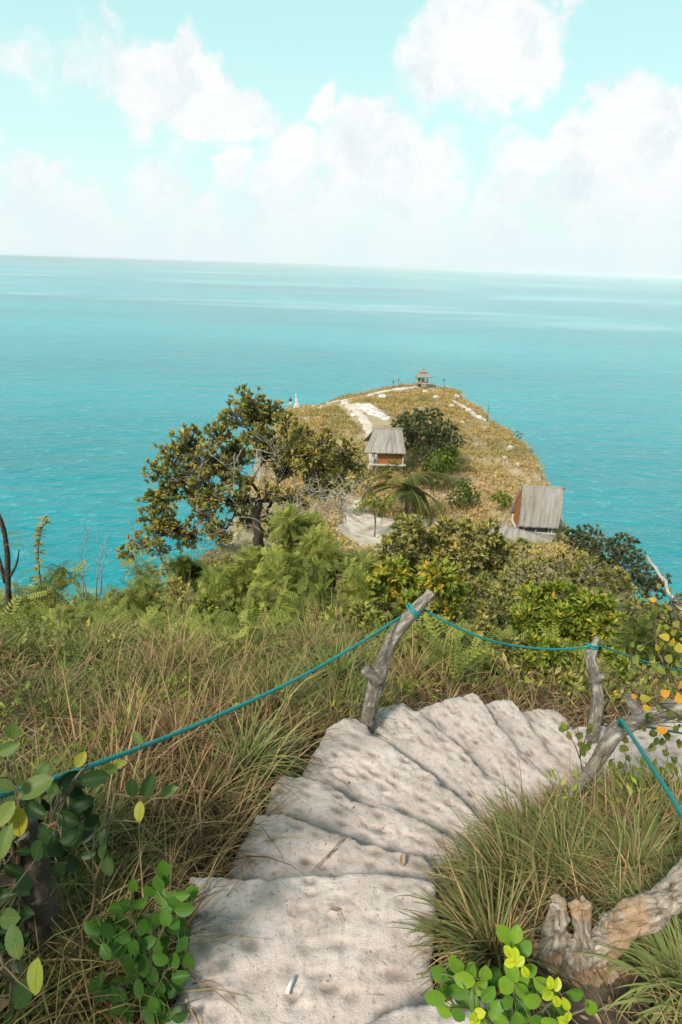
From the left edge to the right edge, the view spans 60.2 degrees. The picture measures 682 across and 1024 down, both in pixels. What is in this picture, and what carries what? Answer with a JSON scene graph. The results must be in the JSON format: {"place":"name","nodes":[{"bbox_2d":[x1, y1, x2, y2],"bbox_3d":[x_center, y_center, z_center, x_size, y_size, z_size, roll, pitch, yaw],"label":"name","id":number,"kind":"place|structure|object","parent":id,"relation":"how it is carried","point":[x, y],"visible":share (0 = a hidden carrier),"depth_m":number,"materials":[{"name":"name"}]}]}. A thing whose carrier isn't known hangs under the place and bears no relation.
{"place":"outdoors","nodes":[
{"label":"outdoors","id":0,"kind":"place"},
{"bbox_2d":[0,257,681,620],"bbox_3d":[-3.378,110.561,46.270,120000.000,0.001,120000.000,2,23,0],"label":"sea","id":1,"kind":"structure","parent":0,"point":[112,372],"depth_m":737.54,"materials":[{"name":"liquid"}]},
{"bbox_2d":[0,384,681,1023],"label":"ground","id":2,"kind":"structure","parent":0,"point":[590,992],"depth_m":26.61,"materials":[{"name":"soil"}]},
{"bbox_2d":[0,509,36,618],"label":"leaning sapling","id":3,"kind":"object","parent":2,"relation":"on","point":[6,572],"visible":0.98,"depth_m":7.24,"materials":[{"name":"green plant"}]},
{"bbox_2d":[0,816,58,982],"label":"shrub stump","id":4,"kind":"object","parent":2,"relation":"on","point":[41,902],"visible":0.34,"depth_m":1.59,"materials":[{"name":"wood"}]},
{"bbox_2d":[31,515,51,607],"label":"plume plant","id":5,"kind":"object","parent":2,"relation":"on","point":[38,541],"visible":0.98,"depth_m":7.25,"materials":[{"name":"green plant"}]},
{"bbox_2d":[0,560,93,614],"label":"feathery shrub","id":6,"kind":"object","parent":2,"relation":"on","point":[56,577],"visible":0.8,"depth_m":7.58,"materials":[{"name":"green plant"}]},
{"bbox_2d":[4,598,117,636],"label":"feathery shrub","id":7,"kind":"object","parent":2,"relation":"on","point":[70,610],"visible":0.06,"depth_m":6.48,"materials":[{"name":"green plant"}]},
{"bbox_2d":[1,648,129,735],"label":"grass tussock","id":8,"kind":"object","parent":2,"relation":"on","point":[60,700],"depth_m":3.53,"materials":[{"name":"plant"}]},
{"bbox_2d":[67,627,103,685],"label":"dry stalk","id":9,"kind":"object","parent":8,"relation":"on","point":[89,655],"visible":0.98,"depth_m":3.67,"materials":[{"name":"brown plant"}]},
{"bbox_2d":[59,935,93,979],"bbox_3d":[-0.820,1.430,1.787,0.186,0.380,0.112,2,23,0],"label":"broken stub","id":10,"kind":"object","parent":2,"relation":"on","point":[87,944],"visible":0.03,"depth_m":1.71,"materials":[{"name":"brown wood"}]},
{"bbox_2d":[74,514,94,597],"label":"bare twig","id":11,"kind":"object","parent":2,"relation":"on","point":[81,556],"visible":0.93,"depth_m":8.09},
{"bbox_2d":[0,721,178,1023],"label":"broad leaf shrub","id":12,"kind":"object","parent":2,"relation":"on","point":[19,808],"visible":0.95,"depth_m":1.45,"materials":[{"name":"green plant"}]},
{"bbox_2d":[45,605,157,663],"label":"grass tussock","id":13,"kind":"object","parent":2,"relation":"on","point":[104,634],"depth_m":5.11,"materials":[{"name":"plant"}]},
{"bbox_2d":[68,649,187,746],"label":"grass tussock","id":14,"kind":"object","parent":2,"relation":"on","point":[129,697],"depth_m":3.38,"materials":[{"name":"plant"}]},
{"bbox_2d":[110,551,164,616],"bbox_3d":[-2.879,1.288,8.352,0.772,1.825,0.893,-6,24,-18],"label":"feathery sapling","id":15,"kind":"object","parent":2,"relation":"on","point":[141,583],"visible":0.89,"depth_m":8.05,"materials":[{"name":"green plant"}]},
{"bbox_2d":[84,859,198,1023],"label":"leafy plant","id":16,"kind":"object","parent":2,"relation":"on","point":[140,941],"visible":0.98,"depth_m":1.53,"materials":[{"name":"plant"}]},
{"bbox_2d":[105,575,190,613],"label":"slope bush","id":17,"kind":"object","parent":2,"relation":"on","point":[168,589],"visible":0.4,"depth_m":10.56,"materials":[{"name":"green plant"}]},
{"bbox_2d":[159,571,190,705],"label":"dry stalk","id":18,"kind":"object","parent":2,"relation":"on","point":[181,631],"visible":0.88,"depth_m":3.88,"materials":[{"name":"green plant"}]},
{"bbox_2d":[169,584,180,676],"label":"dry stalk","id":19,"kind":"object","parent":2,"relation":"on","point":[176,621],"visible":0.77,"depth_m":4.30,"materials":[{"name":"brown plant"}]},
{"bbox_2d":[109,683,242,777],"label":"grass tussock","id":20,"kind":"object","parent":2,"relation":"on","point":[172,728],"depth_m":3.07,"materials":[{"name":"plant"}]},
{"bbox_2d":[103,596,248,683],"bbox_3d":[-1.325,1.145,4.528,1.239,0.660,1.097,2,23,0],"label":"grass tussock","id":21,"kind":"object","parent":2,"relation":"on","point":[169,622],"depth_m":4.72,"materials":[{"name":"plant"}]},
{"bbox_2d":[164,553,212,594],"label":"feathery shrub","id":22,"kind":"object","parent":2,"relation":"on","point":[182,565],"visible":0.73,"depth_m":13.13,"materials":[{"name":"green plant"}]},
{"bbox_2d":[144,550,272,581],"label":"slope bush","id":23,"kind":"object","parent":2,"relation":"on","point":[165,563],"visible":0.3,"depth_m":17.99,"materials":[{"name":"green plant"}]},
{"bbox_2d":[186,558,236,618],"bbox_3d":[-1.849,1.363,8.339,0.955,1.742,1.093,2,23,0],"label":"feathery sapling","id":24,"kind":"object","parent":2,"relation":"on","point":[218,581],"visible":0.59,"depth_m":8.05,"materials":[{"name":"green plant"}]},
{"bbox_2d":[164,612,259,658],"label":"feathery shrub","id":25,"kind":"object","parent":2,"relation":"on","point":[190,628],"visible":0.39,"depth_m":5.30,"materials":[{"name":"green plant"}]},
{"bbox_2d":[146,726,281,841],"bbox_3d":[-0.585,1.218,2.592,0.728,0.472,0.716,2,23,0],"label":"grass tussock","id":26,"kind":"object","parent":2,"relation":"on","point":[216,784],"depth_m":2.62,"materials":[{"name":"plant"}]},
{"bbox_2d":[185,610,245,638],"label":"feathery shrub","id":27,"kind":"object","parent":2,"relation":"on","point":[208,621],"visible":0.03,"depth_m":6.49,"materials":[{"name":"green plant"}]},
{"bbox_2d":[114,382,367,567],"bbox_3d":[-4.070,-0.422,20.821,10.120,7.562,5.606,2,23,0],"label":"spreading tree","id":28,"kind":"object","parent":2,"relation":"on","point":[211,464],"visible":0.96,"depth_m":21.13,"materials":[{"name":"green plant"}]},
{"bbox_2d":[192,595,301,625],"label":"fern","id":29,"kind":"object","parent":2,"relation":"on","point":[208,602],"visible":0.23,"depth_m":7.91,"materials":[{"name":"green plant"}]},
{"bbox_2d":[166,673,343,821],"bbox_3d":[-0.421,1.178,2.846,0.952,0.634,0.963,2,23,0],"label":"grass tussock","id":30,"kind":"object","parent":2,"relation":"on","point":[260,747],"depth_m":2.93,"materials":[{"name":"plant"}]},
{"bbox_2d":[198,544,313,615],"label":"feathery shrub","id":31,"kind":"object","parent":2,"relation":"on","point":[242,577],"visible":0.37,"depth_m":10.94,"materials":[{"name":"green plant"}]},
{"bbox_2d":[242,543,287,613],"bbox_3d":[-1.105,1.370,9.069,0.742,1.931,1.170,2,23,0],"label":"feathery sapling","id":32,"kind":"object","parent":2,"relation":"on","point":[262,593],"visible":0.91,"depth_m":8.82,"materials":[{"name":"green plant"}]},
{"bbox_2d":[202,650,339,742],"bbox_3d":[-0.409,1.163,3.564,0.909,0.565,0.902,2,23,0],"label":"grass tussock","id":33,"kind":"object","parent":2,"relation":"on","point":[282,695],"depth_m":3.66,"materials":[{"name":"plant"}]},
{"bbox_2d":[282,555,340,624],"bbox_3d":[-0.394,1.300,7.766,0.744,1.673,1.083,-3,23,-10],"label":"feathery sapling","id":34,"kind":"object","parent":2,"relation":"on","point":[316,593],"visible":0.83,"depth_m":7.50,"materials":[{"name":"green plant"}]},
{"bbox_2d":[262,592,362,661],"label":"grass tussock","id":35,"kind":"object","parent":2,"relation":"on","point":[309,636],"depth_m":5.52,"materials":[{"name":"plant"}]},
{"bbox_2d":[261,599,367,628],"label":"feathery shrub","id":36,"kind":"object","parent":2,"relation":"on","point":[297,609],"visible":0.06,"depth_m":7.62,"materials":[{"name":"green plant"}]},
{"bbox_2d":[266,501,380,605],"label":"feathery shrub","id":37,"kind":"object","parent":2,"relation":"on","point":[301,537],"visible":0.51,"depth_m":12.10,"materials":[{"name":"green plant"}]},
{"bbox_2d":[276,592,373,611],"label":"slope bush","id":38,"kind":"object","parent":2,"relation":"on","point":[318,602],"visible":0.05,"depth_m":10.79,"materials":[{"name":"green plant"}]},
{"bbox_2d":[281,574,381,651],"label":"grass tussock","id":39,"kind":"object","parent":2,"relation":"on","point":[333,619],"depth_m":6.30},
{"bbox_2d":[275,617,403,694],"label":"grass tussock","id":40,"kind":"object","parent":2,"relation":"on","point":[337,652],"depth_m":4.44,"materials":[{"name":"plant"}]},
{"bbox_2d":[329,566,342,646],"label":"dry stalk","id":41,"kind":"object","parent":40,"relation":"on","point":[336,608],"visible":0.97,"depth_m":4.66,"materials":[{"name":"brown plant"}]},
{"bbox_2d":[304,459,375,512],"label":"grove shrub","id":42,"kind":"object","parent":2,"relation":"on","point":[363,476],"visible":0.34,"depth_m":42.38,"materials":[{"name":"green plant"}]},
{"bbox_2d":[0,579,681,1023],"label":"dry thatch","id":43,"kind":"object","parent":2,"relation":"on","point":[408,704],"visible":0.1,"depth_m":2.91,"materials":[{"name":"brown plant"}]},
{"bbox_2d":[84,616,120,664],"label":"dry stalk","id":44,"kind":"object","parent":43,"relation":"on","point":[114,629],"visible":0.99,"depth_m":3.87,"materials":[{"name":"brown plant"}]},
{"bbox_2d":[558,721,593,769],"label":"weed","id":45,"kind":"object","parent":43,"relation":"on","point":[565,727],"visible":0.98,"depth_m":2.75,"materials":[{"name":"green plant"}]},
{"bbox_2d":[614,583,681,734],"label":"turning leaf shrub","id":46,"kind":"object","parent":43,"relation":"on","point":[666,671],"visible":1,"depth_m":2.40,"materials":[{"name":"yellow plant"}]},
{"bbox_2d":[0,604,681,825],"bbox_3d":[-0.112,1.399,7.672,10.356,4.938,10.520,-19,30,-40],"label":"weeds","id":47,"kind":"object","parent":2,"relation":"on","point":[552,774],"visible":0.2,"depth_m":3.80,"materials":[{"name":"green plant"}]},
{"bbox_2d":[0,482,681,714],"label":"undergrowth","id":48,"kind":"object","parent":2,"relation":"on","point":[615,673],"visible":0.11,"depth_m":5.46,"materials":[{"name":"green plant"}]},
{"bbox_2d":[0,567,681,693],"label":"feathery seedlings","id":49,"kind":"object","parent":2,"relation":"on","point":[286,617],"visible":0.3,"depth_m":5.94,"materials":[{"name":"green plant"}]},
{"bbox_2d":[305,598,386,637],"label":"fern","id":50,"kind":"object","parent":2,"relation":"on","point":[364,617],"visible":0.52,"depth_m":6.32,"materials":[{"name":"green plant"}]},
{"bbox_2d":[314,608,395,662],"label":"grass tussock","id":51,"kind":"object","parent":2,"relation":"on","point":[355,640],"depth_m":5.67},
{"bbox_2d":[331,554,386,614],"bbox_3d":[0.079,1.329,8.235,0.863,1.833,0.868,-20,31,-41],"label":"feathery sapling","id":52,"kind":"object","parent":2,"relation":"on","point":[358,577],"visible":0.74,"depth_m":8.15,"materials":[{"name":"green plant"}]},
{"bbox_2d":[327,609,395,644],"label":"fern","id":53,"kind":"object","parent":2,"relation":"on","point":[388,616],"visible":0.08,"depth_m":6.61,"materials":[{"name":"green plant"}]},
{"bbox_2d":[350,403,391,419],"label":"rock ledge","id":54,"kind":"object","parent":2,"relation":"on","point":[368,408],"visible":0.97,"depth_m":71.76,"materials":[{"name":"stone"}]},
{"bbox_2d":[363,427,405,474],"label":"thatched hut","id":55,"kind":"object","parent":2,"relation":"on","point":[385,445],"visible":1,"depth_m":52.67,"materials":[{"name":"grey wood"}]},
{"bbox_2d":[366,459,410,477],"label":"bush","id":56,"kind":"object","parent":2,"relation":"on","point":[392,468],"visible":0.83,"depth_m":50.14,"materials":[{"name":"green plant"}]},
{"bbox_2d":[335,500,444,549],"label":"sand clearing","id":57,"kind":"structure","parent":2,"relation":"on","point":[363,531],"depth_m":40.41,"materials":[{"name":"sand"}]},
{"bbox_2d":[352,493,394,536],"bbox_3d":[1.886,0.157,38.604,2.111,3.496,3.963,16,27,30],"label":"slender tree","id":58,"kind":"object","parent":57,"relation":"on","point":[365,502],"visible":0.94,"depth_m":37.91,"materials":[{"name":"green plant"}]},
{"bbox_2d":[335,554,469,628],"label":"yellow bush","id":59,"kind":"object","parent":2,"relation":"on","point":[389,584],"visible":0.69,"depth_m":9.18,"materials":[{"name":"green plant"}]},
{"bbox_2d":[396,683,415,699],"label":"vine plant","id":60,"kind":"object","parent":2,"relation":"on","point":[406,687],"visible":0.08,"depth_m":4.42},
{"bbox_2d":[361,471,452,526],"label":"palm tree","id":61,"kind":"object","parent":2,"relation":"on","point":[409,491],"visible":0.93,"depth_m":42.92,"materials":[{"name":"green plant"}]},
{"bbox_2d":[224,382,601,567],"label":"headland grass","id":62,"kind":"structure","parent":2,"relation":"on","point":[338,406],"depth_m":60.76,"materials":[{"name":"plant"}]},
{"bbox_2d":[164,693,681,1023],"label":"stone staircase","id":63,"kind":"structure","parent":2,"relation":"on","point":[302,927],"depth_m":2.22,"materials":[{"name":"stone"}]},
{"bbox_2d":[285,976,294,994],"bbox_3d":[-0.144,1.342,1.668,0.012,0.012,0.045,9,24,18],"label":"white stick","id":64,"kind":"object","parent":63,"relation":"on","point":[289,986],"visible":1,"depth_m":1.66,"materials":[{"name":"paper"}]},
{"bbox_2d":[310,834,346,872],"bbox_3d":[-0.042,1.292,2.230,0.015,0.013,0.210,19,28,35],"label":"dry straw","id":65,"kind":"object","parent":63,"relation":"on","point":[330,852],"visible":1,"depth_m":2.23,"materials":[{"name":"beige plant"}]},
{"bbox_2d":[199,697,576,1018],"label":"earth crumbs","id":66,"kind":"object","parent":63,"relation":"on","point":[270,893],"visible":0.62,"depth_m":2.60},
{"bbox_2d":[360,589,434,733],"bbox_3d":[0.315,0.889,3.427,0.440,0.922,0.112,-11,26,-28],"label":"rope post","id":67,"kind":"object","parent":63,"relation":"on","point":[376,675],"visible":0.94,"depth_m":3.35,"materials":[{"name":"grey wood"}]},
{"bbox_2d":[0,603,421,798],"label":"handrail rope","id":68,"kind":"object","parent":67,"relation":"attached to","point":[56,777],"visible":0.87,"depth_m":2.17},
{"bbox_2d":[423,609,598,649],"bbox_3d":[1.100,0.748,3.694,1.434,0.599,0.098,-7,24,-20],"label":"handrail rope","id":69,"kind":"object","parent":67,"relation":"attached to","point":[588,645],"visible":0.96,"depth_m":3.67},
{"bbox_2d":[585,636,606,740],"bbox_3d":[1.752,1.229,4.076,0.111,0.751,0.231,-12,26,-29],"label":"rope post","id":70,"kind":"object","parent":63,"relation":"on","point":[596,677],"visible":0.97,"depth_m":4.04,"materials":[{"name":"grey wood"}]},
{"bbox_2d":[599,645,681,670],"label":"handrail rope","id":71,"kind":"object","parent":70,"relation":"attached to","point":[605,647],"visible":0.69,"depth_m":4.45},
{"bbox_2d":[414,368,432,387],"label":"thatched hut","id":72,"kind":"object","parent":2,"relation":"on","point":[423,373],"visible":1,"depth_m":95.08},
{"bbox_2d":[389,407,467,466],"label":"shade tree","id":73,"kind":"object","parent":2,"relation":"on","point":[421,428],"visible":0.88,"depth_m":54.17,"materials":[{"name":"green plant"}]},
{"bbox_2d":[405,649,468,687],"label":"grass tussock","id":74,"kind":"object","parent":2,"relation":"on","point":[436,666],"depth_m":4.96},
{"bbox_2d":[416,444,459,487],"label":"green tree","id":75,"kind":"object","parent":2,"relation":"on","point":[446,461],"visible":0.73,"depth_m":50.54,"materials":[{"name":"green plant"}]},
{"bbox_2d":[369,512,520,621],"bbox_3d":[2.348,1.599,13.730,3.588,3.758,2.107,2,23,0],"label":"leafy bush","id":76,"kind":"object","parent":2,"relation":"on","point":[395,542],"visible":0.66,"depth_m":13.10,"materials":[{"name":"green plant"}]},
{"bbox_2d":[408,659,506,684],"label":"fern","id":77,"kind":"object","parent":2,"relation":"on","point":[488,668],"visible":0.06,"depth_m":5.29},
{"bbox_2d":[404,592,515,649],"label":"fern","id":78,"kind":"object","parent":2,"relation":"on","point":[492,604],"visible":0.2,"depth_m":7.29,"materials":[{"name":"green plant"}]},
{"bbox_2d":[399,613,526,664],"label":"fern","id":79,"kind":"object","parent":2,"relation":"on","point":[479,624],"visible":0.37,"depth_m":5.62,"materials":[{"name":"green plant"}]},
{"bbox_2d":[446,477,483,507],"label":"round shrub","id":80,"kind":"object","parent":2,"relation":"on","point":[465,494],"visible":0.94,"depth_m":47.79,"materials":[{"name":"green plant"}]},
{"bbox_2d":[430,572,530,626],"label":"slope bush","id":81,"kind":"object","parent":2,"relation":"on","point":[476,591],"visible":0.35,"depth_m":9.85,"materials":[{"name":"green plant"}]},
{"bbox_2d":[389,837,596,1017],"bbox_3d":[0.430,1.264,1.766,0.612,0.410,0.690,2,23,0],"label":"grass tussock","id":82,"kind":"object","parent":2,"relation":"on","point":[469,920],"depth_m":1.80,"materials":[{"name":"plant"}]},
{"bbox_2d":[490,490,511,506],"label":"shrub","id":83,"kind":"object","parent":2,"relation":"on","point":[502,499],"visible":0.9,"depth_m":46.80,"materials":[{"name":"green plant"}]},
{"bbox_2d":[411,789,592,957],"bbox_3d":[0.555,1.254,2.069,0.614,0.443,0.654,-10,25,-25],"label":"grass tussock","id":84,"kind":"object","parent":2,"relation":"on","point":[489,852],"depth_m":2.11,"materials":[{"name":"plant"}]},
{"bbox_2d":[482,647,538,686],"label":"grass tussock","id":85,"kind":"object","parent":2,"relation":"on","point":[521,674],"depth_m":5.38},
{"bbox_2d":[424,924,597,1023],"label":"round leaf plant","id":86,"kind":"object","parent":2,"relation":"on","point":[462,988],"visible":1,"depth_m":1.36,"materials":[{"name":"plant"}]},
{"bbox_2d":[460,781,570,852],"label":"grass tussock","id":87,"kind":"object","parent":2,"relation":"on","point":[495,815],"depth_m":2.55,"materials":[{"name":"plant"}]},
{"bbox_2d":[487,521,556,547],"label":"path","id":88,"kind":"structure","parent":2,"relation":"on","point":[509,532],"depth_m":40.37,"materials":[{"name":"stone"}]},
{"bbox_2d":[510,484,564,534],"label":"thatched hut","id":89,"kind":"object","parent":2,"relation":"on","point":[536,508],"visible":0.98,"depth_m":41.44,"materials":[{"name":"grey wood"}]},
{"bbox_2d":[533,779,588,812],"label":"grass tussock","id":90,"kind":"object","parent":2,"relation":"on","point":[555,794],"depth_m":3.07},
{"bbox_2d":[490,536,639,608],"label":"grey green bush","id":91,"kind":"object","parent":2,"relation":"on","point":[579,565],"visible":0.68,"depth_m":19.15,"materials":[{"name":"green plant"}]},
{"bbox_2d":[506,578,629,660],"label":"bright bush","id":92,"kind":"object","parent":2,"relation":"on","point":[565,612],"visible":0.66,"depth_m":8.21,"materials":[{"name":"green plant"}]},
{"bbox_2d":[475,789,661,932],"bbox_3d":[0.765,1.228,2.021,0.648,0.378,0.571,2,23,0],"label":"grass tussock","id":93,"kind":"object","parent":2,"relation":"on","point":[540,848],"depth_m":2.05,"materials":[{"name":"plant"}]},
{"bbox_2d":[536,651,613,697],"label":"grass tussock","id":94,"kind":"object","parent":2,"relation":"on","point":[574,672],"depth_m":5.37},
{"bbox_2d":[512,630,641,679],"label":"fern","id":95,"kind":"object","parent":2,"relation":"on","point":[532,640],"visible":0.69,"depth_m":5.47,"materials":[{"name":"green plant"}]},
{"bbox_2d":[531,666,659,686],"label":"fern","id":96,"kind":"object","parent":2,"relation":"on","point":[626,679],"visible":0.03,"depth_m":5.99,"materials":[{"name":"green plant"}]},
{"bbox_2d":[536,856,681,987],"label":"tree stump","id":97,"kind":"object","parent":2,"relation":"on","point":[643,912],"visible":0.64,"depth_m":1.64,"materials":[{"name":"brown wood"}]},
{"bbox_2d":[556,523,672,600],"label":"dark bush","id":98,"kind":"object","parent":2,"relation":"on","point":[647,584],"visible":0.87,"depth_m":24.65,"materials":[{"name":"green plant"}]},
{"bbox_2d":[553,779,681,905],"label":"grass tussock","id":99,"kind":"object","parent":2,"relation":"on","point":[657,845],"depth_m":2.07,"materials":[{"name":"plant"}]},
{"bbox_2d":[568,693,681,798],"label":"leaning branch","id":100,"kind":"object","parent":2,"relation":"on","point":[614,735],"visible":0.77,"depth_m":2.73,"materials":[{"name":"grey wood"}]},
{"bbox_2d":[617,718,681,817],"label":"handrail rope","id":101,"kind":"object","parent":100,"relation":"hanging from","point":[621,723],"visible":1,"depth_m":1.99,"materials":[{"name":"fabric"}]},
{"bbox_2d":[608,737,644,794],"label":"weed","id":102,"kind":"object","parent":2,"relation":"on","point":[622,749],"visible":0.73,"depth_m":2.75,"materials":[{"name":"green plant"}]},
{"bbox_2d":[580,857,681,1023],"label":"grass tussock","id":103,"kind":"object","parent":2,"relation":"on","point":[639,952],"depth_m":1.59,"materials":[{"name":"plant"}]},
{"bbox_2d":[603,610,681,681],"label":"feathery shrub","id":104,"kind":"object","parent":2,"relation":"on","point":[640,633],"visible":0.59,"depth_m":6.40,"materials":[{"name":"green plant"}]},
{"bbox_2d":[603,593,681,648],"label":"edge bush","id":105,"kind":"object","parent":2,"relation":"on","point":[646,605],"visible":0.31,"depth_m":9.61,"materials":[{"name":"green plant"}]},
{"bbox_2d":[614,765,681,825],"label":"grass tussock","id":106,"kind":"object","parent":2,"relation":"on","point":[652,785],"depth_m":2.67,"materials":[{"name":"plant"}]},
{"bbox_2d":[646,555,681,611],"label":"dead stick","id":107,"kind":"object","parent":2,"relation":"on","point":[665,583],"visible":0.88,"depth_m":4.42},
{"bbox_2d":[648,729,681,787],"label":"weed","id":108,"kind":"object","parent":2,"relation":"on","point":[661,741],"visible":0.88,"depth_m":2.75,"materials":[{"name":"green plant"}]},
{"bbox_2d":[0,0,681,277],"label":"sky","id":109,"kind":"structure","parent":0,"point":[519,136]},
{"bbox_2d":[339,386,420,436],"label":"path","id":110,"kind":"structure","parent":0,"point":[363,419],"depth_m":71.06,"materials":[{"name":"sand"}]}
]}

